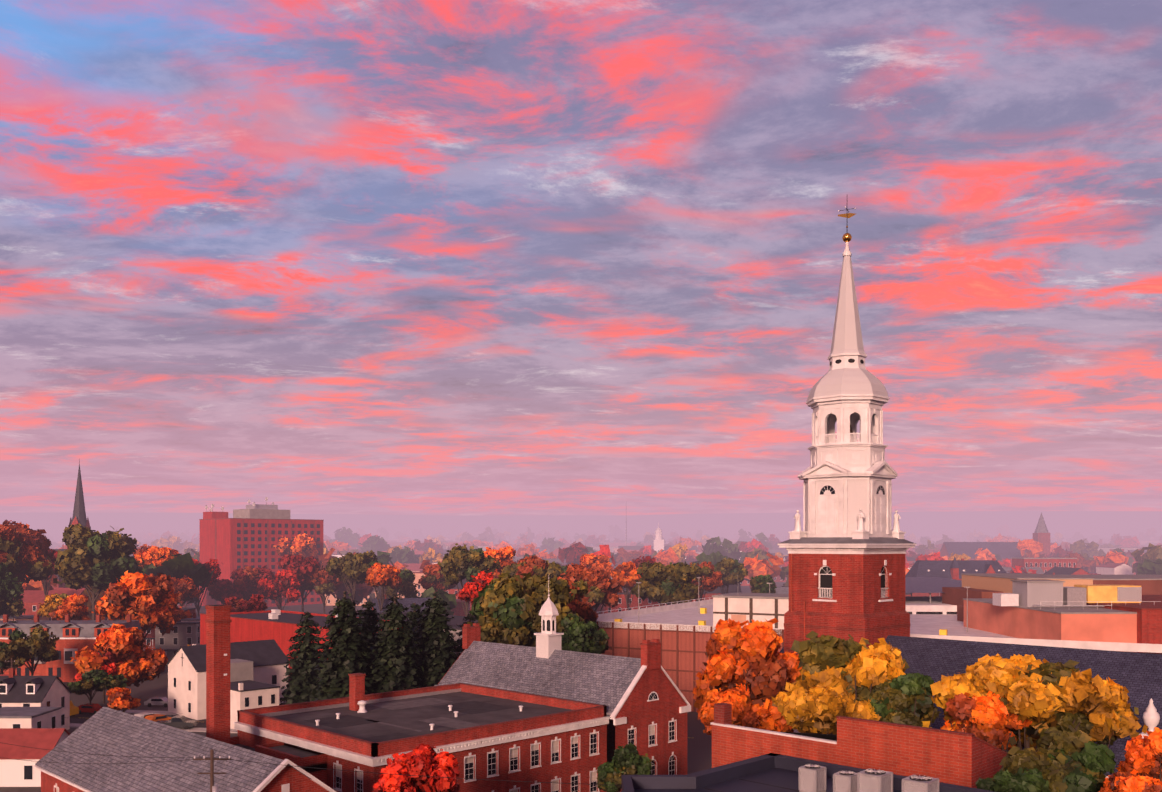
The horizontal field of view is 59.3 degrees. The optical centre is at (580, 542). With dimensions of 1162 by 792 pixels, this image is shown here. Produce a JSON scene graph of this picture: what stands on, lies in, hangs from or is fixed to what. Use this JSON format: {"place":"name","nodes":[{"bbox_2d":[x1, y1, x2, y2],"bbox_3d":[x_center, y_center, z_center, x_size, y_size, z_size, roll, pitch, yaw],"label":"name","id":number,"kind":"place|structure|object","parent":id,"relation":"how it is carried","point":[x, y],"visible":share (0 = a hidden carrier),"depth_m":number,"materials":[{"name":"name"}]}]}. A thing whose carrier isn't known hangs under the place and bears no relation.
{"place":"outdoors","nodes":[
{"label":"outdoors","id":0,"kind":"place"},
{"bbox_2d":[70,697,237,736],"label":"street","id":1,"kind":"structure","parent":0,"point":[83,715],"depth_m":151.49,"materials":[{"name":"asphalt"}]},
{"bbox_2d":[67,669,107,713],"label":"tree","id":2,"kind":"object","parent":1,"relation":"on","point":[97,675],"visible":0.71,"depth_m":157.33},
{"bbox_2d":[101,674,126,689],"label":"tree","id":3,"kind":"object","parent":1,"relation":"on","point":[123,684],"visible":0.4,"depth_m":156.52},
{"bbox_2d":[106,687,140,712],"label":"tree","id":4,"kind":"object","parent":1,"relation":"on","point":[123,703],"visible":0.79,"depth_m":147.94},
{"bbox_2d":[0,614,711,791],"bbox_3d":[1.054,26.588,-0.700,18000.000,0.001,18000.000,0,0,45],"label":"ground","id":5,"kind":"structure","parent":0,"point":[699,749],"depth_m":152.46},
{"bbox_2d":[0,563,25,616],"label":"tree","id":6,"kind":"object","parent":5,"relation":"on","point":[14,589],"visible":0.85,"depth_m":246.88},
{"bbox_2d":[0,641,25,673],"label":"tree","id":7,"kind":"object","parent":5,"relation":"on","point":[17,647],"visible":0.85,"depth_m":177.92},
{"bbox_2d":[0,577,25,616],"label":"tree","id":8,"kind":"object","parent":5,"relation":"on","point":[18,605],"visible":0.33,"depth_m":247.66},
{"bbox_2d":[0,532,54,580],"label":"tree","id":9,"kind":"object","parent":5,"relation":"on","point":[38,571],"visible":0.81,"depth_m":255.10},
{"bbox_2d":[0,519,56,616],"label":"tree","id":10,"kind":"object","parent":5,"relation":"on","point":[37,546],"visible":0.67,"depth_m":258.17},
{"bbox_2d":[8,629,55,673],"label":"tree","id":11,"kind":"object","parent":5,"relation":"on","point":[15,634],"visible":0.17,"depth_m":182.02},
{"bbox_2d":[9,626,59,675],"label":"tree","id":12,"kind":"object","parent":5,"relation":"on","point":[39,643],"visible":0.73,"depth_m":181.82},
{"bbox_2d":[37,594,70,617],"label":"tree","id":13,"kind":"object","parent":5,"relation":"on","point":[47,607],"visible":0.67,"depth_m":230.59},
{"bbox_2d":[49,600,88,619],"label":"tree","id":14,"kind":"object","parent":5,"relation":"on","point":[73,616],"visible":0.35,"depth_m":225.31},
{"bbox_2d":[51,459,89,587],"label":"church","id":15,"kind":"structure","parent":5,"relation":"on","point":[79,514],"depth_m":366.17,"materials":[{"name":"brick"}]},
{"bbox_2d":[53,593,90,619],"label":"tree","id":16,"kind":"object","parent":5,"relation":"on","point":[69,606],"visible":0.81,"depth_m":226.82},
{"bbox_2d":[47,523,143,619],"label":"tree","id":17,"kind":"object","parent":5,"relation":"on","point":[72,566],"visible":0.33,"depth_m":251.88,"materials":[{"name":"plant"}]},
{"bbox_2d":[73,652,124,703],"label":"tree","id":18,"kind":"object","parent":5,"relation":"on","point":[104,666],"visible":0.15,"depth_m":166.25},
{"bbox_2d":[85,533,144,601],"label":"tree","id":19,"kind":"object","parent":5,"relation":"on","point":[97,546],"visible":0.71,"depth_m":252.58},
{"bbox_2d":[70,624,168,685],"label":"tree","id":20,"kind":"object","parent":5,"relation":"on","point":[119,637],"visible":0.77,"depth_m":168.20,"materials":[{"name":"plant"}]},
{"bbox_2d":[89,629,164,686],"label":"tree","id":21,"kind":"object","parent":5,"relation":"on","point":[139,640],"visible":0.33,"depth_m":169.54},
{"bbox_2d":[91,570,180,638],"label":"tree","id":22,"kind":"object","parent":5,"relation":"on","point":[150,613],"visible":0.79,"depth_m":209.12,"materials":[{"name":"plant"}]},
{"bbox_2d":[103,573,182,614],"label":"tree","id":23,"kind":"object","parent":5,"relation":"on","point":[162,584],"visible":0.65,"depth_m":209.87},
{"bbox_2d":[133,546,181,566],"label":"tree","id":24,"kind":"object","parent":5,"relation":"on","point":[156,552],"visible":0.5,"depth_m":294.14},
{"bbox_2d":[173,575,194,606],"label":"tree","id":25,"kind":"object","parent":5,"relation":"on","point":[190,586],"visible":0.46,"depth_m":275.52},
{"bbox_2d":[34,707,335,791],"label":"roof","id":26,"kind":"structure","parent":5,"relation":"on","point":[102,732],"depth_m":81.92,"materials":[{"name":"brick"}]},
{"bbox_2d":[170,577,200,607],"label":"tree","id":27,"kind":"object","parent":5,"relation":"on","point":[194,593],"visible":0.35,"depth_m":278.04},
{"bbox_2d":[192,558,222,616],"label":"tree","id":28,"kind":"object","parent":5,"relation":"on","point":[215,566],"visible":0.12,"depth_m":298.22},
{"bbox_2d":[207,578,246,603],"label":"tree","id":29,"kind":"object","parent":5,"relation":"on","point":[220,587],"visible":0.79,"depth_m":314.08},
{"bbox_2d":[0,590,477,786],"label":"town","id":30,"kind":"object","parent":5,"relation":"on","point":[34,709],"visible":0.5,"depth_m":159.08,"materials":[{"name":"brick"}]},
{"bbox_2d":[223,594,264,611],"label":"tree","id":31,"kind":"object","parent":5,"relation":"on","point":[252,605],"visible":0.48,"depth_m":246.13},
{"bbox_2d":[230,565,275,600],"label":"tree","id":32,"kind":"object","parent":5,"relation":"on","point":[263,570],"visible":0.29,"depth_m":325.24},
{"bbox_2d":[199,497,322,607],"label":"tower block","id":33,"kind":"structure","parent":5,"relation":"on","point":[251,535],"depth_m":409.81,"materials":[{"name":"brick"}]},
{"bbox_2d":[255,578,295,609],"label":"tree","id":34,"kind":"object","parent":5,"relation":"on","point":[261,589],"visible":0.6,"depth_m":316.14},
{"bbox_2d":[254,569,301,609],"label":"tree","id":35,"kind":"object","parent":5,"relation":"on","point":[294,595],"visible":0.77,"depth_m":316.48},
{"bbox_2d":[272,533,318,558],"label":"tree","id":36,"kind":"object","parent":5,"relation":"on","point":[299,546],"visible":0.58,"depth_m":412.50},
{"bbox_2d":[277,554,319,611],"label":"tree","id":37,"kind":"object","parent":5,"relation":"on","point":[291,562],"visible":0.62,"depth_m":323.96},
{"bbox_2d":[279,612,327,704],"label":"conifer","id":38,"kind":"object","parent":5,"relation":"on","point":[303,679],"visible":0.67,"depth_m":147.18,"materials":[{"name":"plant"}]},
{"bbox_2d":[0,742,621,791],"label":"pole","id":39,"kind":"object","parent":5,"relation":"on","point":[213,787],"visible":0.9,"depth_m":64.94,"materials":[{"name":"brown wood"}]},
{"bbox_2d":[305,579,335,607],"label":"tree","id":40,"kind":"object","parent":5,"relation":"on","point":[328,586],"visible":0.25,"depth_m":324.91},
{"bbox_2d":[305,568,342,613],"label":"tree","id":41,"kind":"object","parent":5,"relation":"on","point":[321,576],"visible":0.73,"depth_m":325.53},
{"bbox_2d":[312,591,377,700],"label":"conifer","id":42,"kind":"object","parent":5,"relation":"on","point":[346,638],"visible":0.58,"depth_m":130.47,"materials":[{"name":"plant"}]},
{"bbox_2d":[321,549,377,606],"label":"tree","id":43,"kind":"object","parent":5,"relation":"on","point":[349,569],"visible":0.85,"depth_m":294.83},
{"bbox_2d":[356,600,382,687],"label":"conifer","id":44,"kind":"object","parent":5,"relation":"on","point":[369,615],"visible":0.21,"depth_m":138.06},
{"bbox_2d":[365,563,401,610],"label":"tree","id":45,"kind":"object","parent":5,"relation":"on","point":[374,578],"visible":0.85,"depth_m":276.43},
{"bbox_2d":[366,565,402,607],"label":"tree","id":46,"kind":"object","parent":5,"relation":"on","point":[393,584],"visible":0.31,"depth_m":277.30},
{"bbox_2d":[373,779,413,791],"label":"tree","id":47,"kind":"object","parent":5,"relation":"on","point":[395,788],"visible":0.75,"depth_m":73.93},
{"bbox_2d":[364,594,423,693],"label":"conifer","id":48,"kind":"object","parent":5,"relation":"on","point":[393,669],"visible":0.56,"depth_m":133.60,"materials":[{"name":"plant"}]},
{"bbox_2d":[385,568,417,597],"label":"tree","id":49,"kind":"object","parent":5,"relation":"on","point":[407,589],"visible":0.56,"depth_m":295.10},
{"bbox_2d":[404,603,428,656],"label":"conifer","id":50,"kind":"object","parent":5,"relation":"on","point":[413,616],"visible":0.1,"depth_m":144.26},
{"bbox_2d":[378,743,459,791],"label":"tree","id":51,"kind":"object","parent":5,"relation":"on","point":[421,760],"visible":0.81,"depth_m":75.16,"materials":[{"name":"plant"}]},
{"bbox_2d":[411,589,459,687],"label":"conifer","id":52,"kind":"object","parent":5,"relation":"on","point":[437,659],"visible":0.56,"depth_m":139.70,"materials":[{"name":"plant"}]},
{"bbox_2d":[416,564,455,591],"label":"tree","id":53,"kind":"object","parent":5,"relation":"on","point":[432,569],"visible":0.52,"depth_m":314.09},
{"bbox_2d":[205,590,690,791],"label":"brick building","id":54,"kind":"structure","parent":5,"relation":"on","point":[546,709],"depth_m":103.46,"materials":[{"name":"brick"}]},
{"bbox_2d":[452,548,483,615],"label":"tree","id":55,"kind":"object","parent":5,"relation":"on","point":[469,571],"visible":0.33,"depth_m":256.39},
{"bbox_2d":[437,543,500,615],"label":"tree","id":56,"kind":"object","parent":5,"relation":"on","point":[454,558],"visible":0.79,"depth_m":256.48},
{"bbox_2d":[456,571,496,603],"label":"tree","id":57,"kind":"object","parent":5,"relation":"on","point":[468,592],"visible":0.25,"depth_m":186.53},
{"bbox_2d":[483,546,515,578],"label":"tree","id":58,"kind":"object","parent":5,"relation":"on","point":[509,552],"visible":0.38,"depth_m":295.86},
{"bbox_2d":[469,583,539,640],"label":"tree","id":59,"kind":"object","parent":5,"relation":"on","point":[508,616],"visible":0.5,"depth_m":142.45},
{"bbox_2d":[467,570,577,646],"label":"tree","id":60,"kind":"object","parent":5,"relation":"on","point":[535,587],"visible":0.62,"depth_m":143.77,"materials":[{"name":"plant"}]},
{"bbox_2d":[497,555,548,577],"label":"tree","id":61,"kind":"object","parent":5,"relation":"on","point":[531,562],"visible":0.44,"depth_m":255.59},
{"bbox_2d":[501,560,563,578],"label":"tree","id":62,"kind":"object","parent":5,"relation":"on","point":[553,569],"visible":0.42,"depth_m":256.27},
{"bbox_2d":[557,577,598,622],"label":"tree","id":63,"kind":"object","parent":5,"relation":"on","point":[585,611],"visible":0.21,"depth_m":165.88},
{"bbox_2d":[0,521,1161,602],"bbox_3d":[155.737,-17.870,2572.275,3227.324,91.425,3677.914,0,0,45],"label":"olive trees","id":64,"kind":"object","parent":5,"relation":"on","point":[1084,547],"visible":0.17,"depth_m":1085.64,"materials":[{"name":"plant"}]},
{"bbox_2d":[561,613,608,653],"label":"tree","id":65,"kind":"object","parent":5,"relation":"on","point":[578,632],"visible":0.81,"depth_m":136.61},
{"bbox_2d":[13,521,1161,573],"bbox_3d":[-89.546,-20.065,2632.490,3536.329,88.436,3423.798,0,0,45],"label":"trees","id":66,"kind":"object","parent":5,"relation":"on","point":[745,547],"visible":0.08,"depth_m":885.93,"materials":[{"name":"plant"}]},
{"bbox_2d":[18,521,1161,614],"bbox_3d":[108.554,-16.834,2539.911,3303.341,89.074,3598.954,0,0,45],"label":"trees","id":67,"kind":"object","parent":5,"relation":"on","point":[179,566],"visible":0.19,"depth_m":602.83,"materials":[{"name":"plant"}]},
{"bbox_2d":[572,571,610,605],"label":"tree","id":68,"kind":"object","parent":5,"relation":"on","point":[596,594],"visible":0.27,"depth_m":233.22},
{"bbox_2d":[561,563,624,613],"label":"tree","id":69,"kind":"object","parent":5,"relation":"on","point":[592,576],"visible":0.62,"depth_m":236.15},
{"bbox_2d":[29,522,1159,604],"bbox_3d":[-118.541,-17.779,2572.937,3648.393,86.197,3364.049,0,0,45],"label":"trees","id":70,"kind":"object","parent":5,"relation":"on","point":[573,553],"visible":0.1,"depth_m":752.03,"materials":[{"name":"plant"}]},
{"bbox_2d":[580,554,612,575],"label":"tree","id":71,"kind":"object","parent":5,"relation":"on","point":[588,559],"visible":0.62,"depth_m":335.46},
{"bbox_2d":[42,519,1161,619],"bbox_3d":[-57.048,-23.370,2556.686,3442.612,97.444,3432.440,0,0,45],"label":"trees","id":72,"kind":"object","parent":5,"relation":"on","point":[173,542],"visible":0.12,"depth_m":1082.01,"materials":[{"name":"plant"}]},
{"bbox_2d":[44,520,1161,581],"bbox_3d":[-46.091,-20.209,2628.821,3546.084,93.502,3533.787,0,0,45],"label":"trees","id":73,"kind":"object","parent":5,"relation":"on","point":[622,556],"visible":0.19,"depth_m":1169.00,"materials":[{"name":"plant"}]},
{"bbox_2d":[49,529,1159,619],"bbox_3d":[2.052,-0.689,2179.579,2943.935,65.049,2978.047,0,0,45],"label":"town","id":74,"kind":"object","parent":5,"relation":"on","point":[1101,569],"visible":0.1,"depth_m":577.58,"materials":[{"name":"white paint"}]},
{"bbox_2d":[597,762,626,791],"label":"tree","id":75,"kind":"object","parent":5,"relation":"on","point":[604,769],"visible":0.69,"depth_m":91.68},
{"bbox_2d":[610,561,642,609],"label":"tree","id":76,"kind":"object","parent":5,"relation":"on","point":[629,582],"visible":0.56,"depth_m":296.09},
{"bbox_2d":[610,743,651,786],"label":"tree","id":77,"kind":"object","parent":5,"relation":"on","point":[626,755],"visible":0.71,"depth_m":91.25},
{"bbox_2d":[611,753,652,787],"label":"tree","id":78,"kind":"object","parent":5,"relation":"on","point":[616,779],"visible":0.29,"depth_m":90.82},
{"bbox_2d":[631,561,699,605],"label":"tree","id":79,"kind":"object","parent":5,"relation":"on","point":[675,575],"visible":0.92,"depth_m":254.22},
{"bbox_2d":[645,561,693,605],"bbox_3d":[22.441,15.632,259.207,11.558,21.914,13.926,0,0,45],"label":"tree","id":80,"kind":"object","parent":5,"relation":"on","point":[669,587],"visible":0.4,"depth_m":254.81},
{"bbox_2d":[690,563,714,599],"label":"tree","id":81,"kind":"object","parent":5,"relation":"on","point":[705,571],"visible":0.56,"depth_m":296.13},
{"bbox_2d":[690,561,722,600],"bbox_3d":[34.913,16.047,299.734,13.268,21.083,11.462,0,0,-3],"label":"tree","id":82,"kind":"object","parent":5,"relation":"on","point":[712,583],"visible":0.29,"depth_m":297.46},
{"bbox_2d":[697,683,762,735],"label":"tree","id":83,"kind":"object","parent":5,"relation":"on","point":[705,715],"visible":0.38,"depth_m":76.01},
{"bbox_2d":[714,557,747,593],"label":"tree","id":84,"kind":"object","parent":5,"relation":"on","point":[724,566],"visible":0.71,"depth_m":326.07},
{"bbox_2d":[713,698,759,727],"bbox_3d":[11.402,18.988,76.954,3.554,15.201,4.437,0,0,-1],"label":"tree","id":85,"kind":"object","parent":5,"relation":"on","point":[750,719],"visible":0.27,"depth_m":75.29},
{"bbox_2d":[692,618,801,731],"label":"tree","id":86,"kind":"object","parent":5,"relation":"on","point":[757,640],"visible":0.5,"depth_m":77.12,"materials":[{"name":"plant"}]},
{"bbox_2d":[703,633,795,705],"bbox_3d":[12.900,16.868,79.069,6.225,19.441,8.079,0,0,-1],"label":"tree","id":87,"kind":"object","parent":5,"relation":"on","point":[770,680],"visible":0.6,"depth_m":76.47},
{"bbox_2d":[751,574,776,592],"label":"tree","id":88,"kind":"object","parent":5,"relation":"on","point":[764,585],"visible":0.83,"depth_m":297.62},
{"bbox_2d":[620,753,993,791],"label":"flat roof","id":89,"kind":"structure","parent":5,"relation":"on","point":[771,772],"depth_m":35.58,"materials":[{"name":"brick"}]},
{"bbox_2d":[777,207,916,654],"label":"steeple","id":90,"kind":"object","parent":5,"relation":"on","point":[847,547],"visible":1,"depth_m":92.77,"materials":[{"name":"paint"}]},
{"bbox_2d":[618,513,1076,595],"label":"buildings","id":91,"kind":"structure","parent":5,"relation":"on","point":[954,568],"depth_m":501.98,"materials":[{"name":"brick"}]},
{"bbox_2d":[791,631,909,697],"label":"tree","id":92,"kind":"object","parent":5,"relation":"on","point":[819,654],"visible":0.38,"depth_m":67.72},
{"bbox_2d":[777,637,931,734],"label":"tree","id":93,"kind":"object","parent":5,"relation":"on","point":[816,702],"visible":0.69,"depth_m":66.50,"materials":[{"name":"plant"}]},
{"bbox_2d":[853,679,940,727],"bbox_3d":[20.527,17.635,65.957,5.172,17.906,5.994,0,0,45],"label":"tree","id":94,"kind":"object","parent":5,"relation":"on","point":[899,701],"visible":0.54,"depth_m":64.02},
{"bbox_2d":[868,672,933,718],"bbox_3d":[20.881,17.405,65.836,3.773,18.366,6.083,0,0,36],"label":"tree","id":95,"kind":"object","parent":5,"relation":"on","point":[908,684],"visible":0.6,"depth_m":64.13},
{"bbox_2d":[780,635,1161,777],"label":"nave","id":96,"kind":"structure","parent":5,"relation":"on","point":[1138,676],"depth_m":80.57,"materials":[{"name":"brick"}]},
{"bbox_2d":[1139,698,1159,737],"bbox_3d":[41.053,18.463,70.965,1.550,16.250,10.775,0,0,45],"label":"finial","id":97,"kind":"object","parent":96,"relation":"attached to","point":[1151,717],"depth_m":67.44,"materials":[{"name":"paint"}]},
{"bbox_2d":[945,693,1012,751],"bbox_3d":[24.067,17.755,60.884,3.911,17.667,4.351,0,0,45],"label":"tree","id":98,"kind":"object","parent":5,"relation":"on","point":[961,706],"visible":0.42,"depth_m":59.94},
{"bbox_2d":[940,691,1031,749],"bbox_3d":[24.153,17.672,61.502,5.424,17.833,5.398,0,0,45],"label":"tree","id":99,"kind":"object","parent":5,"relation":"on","point":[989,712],"visible":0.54,"depth_m":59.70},
{"bbox_2d":[975,767,1050,791],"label":"tree","id":100,"kind":"object","parent":5,"relation":"on","point":[1030,780],"visible":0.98,"depth_m":44.71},
{"bbox_2d":[943,660,1094,748],"bbox_3d":[26.782,16.807,63.635,8.819,19.563,6.631,0,0,71],"label":"tree","id":101,"kind":"object","parent":5,"relation":"on","point":[1058,670],"visible":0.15,"depth_m":60.71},
{"bbox_2d":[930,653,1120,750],"bbox_3d":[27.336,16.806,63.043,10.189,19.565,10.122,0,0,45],"label":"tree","id":102,"kind":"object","parent":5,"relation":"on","point":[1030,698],"visible":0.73,"depth_m":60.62,"materials":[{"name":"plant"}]},
{"bbox_2d":[942,573,1161,653],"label":"building","id":103,"kind":"structure","parent":5,"relation":"on","point":[1115,608],"depth_m":148.10,"materials":[{"name":"brick"}]},
{"bbox_2d":[999,721,1105,791],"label":"tree","id":104,"kind":"object","parent":5,"relation":"on","point":[1070,740],"visible":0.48,"depth_m":45.92,"materials":[{"name":"plant"}]},
{"bbox_2d":[1047,741,1115,791],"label":"tree","id":105,"kind":"object","parent":5,"relation":"on","point":[1092,757],"visible":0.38,"depth_m":44.52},
{"bbox_2d":[1094,707,1138,747],"bbox_3d":[32.244,18.002,65.794,6.235,17.173,5.581,0,0,45],"label":"tree","id":106,"kind":"object","parent":5,"relation":"on","point":[1106,741],"visible":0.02,"depth_m":64.92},
{"bbox_2d":[1092,677,1147,738],"bbox_3d":[32.386,17.517,66.031,6.346,18.142,5.934,0,0,8],"label":"tree","id":107,"kind":"object","parent":5,"relation":"on","point":[1129,725],"visible":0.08,"depth_m":63.62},
{"bbox_2d":[1099,769,1161,791],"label":"tree","id":108,"kind":"object","parent":5,"relation":"on","point":[1132,783],"visible":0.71,"depth_m":40.68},
{"bbox_2d":[1107,770,1161,791],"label":"tree","id":109,"kind":"object","parent":5,"relation":"on","point":[1149,788],"visible":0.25,"depth_m":41.31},
{"bbox_2d":[1116,727,1161,781],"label":"tree","id":110,"kind":"object","parent":5,"relation":"on","point":[1140,753],"visible":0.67,"depth_m":42.99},
{"bbox_2d":[1136,752,1161,780],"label":"tree","id":111,"kind":"object","parent":5,"relation":"on","point":[1155,769],"visible":0.33,"depth_m":42.82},
{"bbox_2d":[178,582,785,613],"bbox_3d":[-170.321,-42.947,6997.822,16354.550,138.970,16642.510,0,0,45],"label":"trees","id":112,"kind":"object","parent":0,"point":[314,608],"depth_m":406.68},
{"bbox_2d":[0,511,1161,530],"bbox_3d":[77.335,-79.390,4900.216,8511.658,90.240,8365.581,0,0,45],"label":"hills","id":113,"kind":"structure","parent":0,"point":[972,518],"depth_m":3375.19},
{"bbox_2d":[0,0,1161,515],"label":"sky","id":114,"kind":"structure","parent":0,"point":[374,257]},
{"bbox_2d":[710,703,1007,787],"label":"wall","id":115,"kind":"structure","parent":0,"point":[958,758],"depth_m":56.95,"materials":[{"name":"brick"}]},
{"bbox_2d":[596,577,1161,711],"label":"garage","id":116,"kind":"structure","parent":0,"point":[683,632],"depth_m":161.41,"materials":[{"name":"brown"}]},
{"bbox_2d":[905,572,1029,613],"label":"building","id":117,"kind":"structure","parent":0,"point":[930,604],"depth_m":217.71,"materials":[{"name":"concrete"}]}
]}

